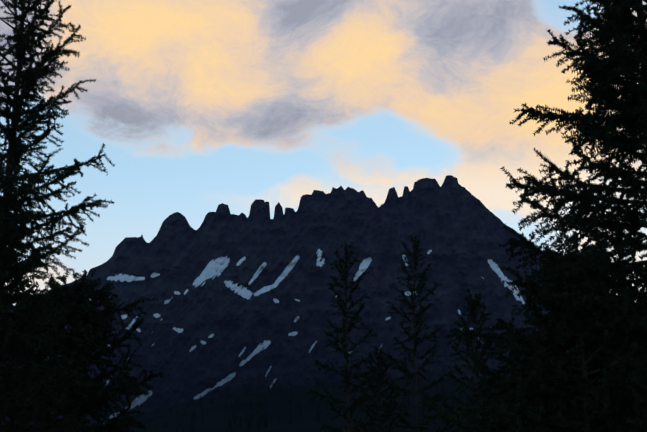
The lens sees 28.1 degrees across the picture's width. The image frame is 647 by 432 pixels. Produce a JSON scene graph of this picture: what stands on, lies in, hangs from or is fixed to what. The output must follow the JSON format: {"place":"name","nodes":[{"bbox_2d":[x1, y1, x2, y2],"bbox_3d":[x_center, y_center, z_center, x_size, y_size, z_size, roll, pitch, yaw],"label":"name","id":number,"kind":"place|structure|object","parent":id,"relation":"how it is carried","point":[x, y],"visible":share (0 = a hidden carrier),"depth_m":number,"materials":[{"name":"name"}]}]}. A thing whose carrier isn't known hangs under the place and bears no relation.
{"place":"outdoors","nodes":[
{"label":"outdoors","id":0,"kind":"place"},
{"bbox_2d":[0,175,637,426],"bbox_3d":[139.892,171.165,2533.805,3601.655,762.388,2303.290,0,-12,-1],"label":"mountain rock","id":1,"kind":"object","parent":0,"point":[242,302],"visible":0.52,"depth_m":2623.18,"materials":[{"name":"rock"},{"name":"snow"}]},
{"bbox_2d":[0,0,646,305],"label":"sky","id":2,"kind":"structure","parent":0,"point":[196,106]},
{"bbox_2d":[125,378,571,431],"bbox_3d":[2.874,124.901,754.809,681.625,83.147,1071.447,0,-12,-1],"label":"hill","id":3,"kind":"structure","parent":0,"point":[219,416],"depth_m":679.07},
{"label":"ground","id":4,"kind":"structure","parent":0,"visible":0},
{"bbox_2d":[0,157,107,431],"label":"larch tree","id":5,"kind":"object","parent":4,"relation":"on","point":[10,234],"visible":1,"depth_m":14.26,"materials":[{"name":"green plant"}]},
{"bbox_2d":[0,0,157,430],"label":"larch tree","id":6,"kind":"object","parent":4,"relation":"on","point":[29,76],"visible":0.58,"depth_m":21.87,"materials":[{"name":"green plant"}]},
{"bbox_2d":[0,267,164,431],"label":"larch tree","id":7,"kind":"object","parent":4,"relation":"on","point":[86,401],"visible":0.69,"depth_m":18.27,"materials":[{"name":"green plant"}]},
{"bbox_2d":[306,242,393,431],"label":"conifer tree","id":8,"kind":"object","parent":4,"relation":"on","point":[346,374],"visible":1,"depth_m":29.86,"materials":[{"name":"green plant"}]},
{"bbox_2d":[351,345,402,431],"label":"conifer tree","id":9,"kind":"object","parent":4,"relation":"on","point":[380,359],"visible":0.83,"depth_m":32.61,"materials":[{"name":"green plant"}]},
{"bbox_2d":[375,235,455,431],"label":"conifer tree","id":10,"kind":"object","parent":4,"relation":"on","point":[413,337],"visible":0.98,"depth_m":30.85,"materials":[{"name":"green plant"}]},
{"bbox_2d":[442,287,506,431],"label":"conifer tree","id":11,"kind":"object","parent":4,"relation":"on","point":[473,305],"visible":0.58,"depth_m":28.71,"materials":[{"name":"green plant"}]},
{"bbox_2d":[416,221,646,431],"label":"larch tree","id":12,"kind":"object","parent":4,"relation":"on","point":[584,277],"visible":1,"depth_m":14.41,"materials":[{"name":"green plant"}]},
{"bbox_2d":[444,0,646,430],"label":"larch tree","id":13,"kind":"object","parent":4,"relation":"on","point":[619,36],"visible":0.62,"depth_m":16.68,"materials":[{"name":"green plant"}]}
]}

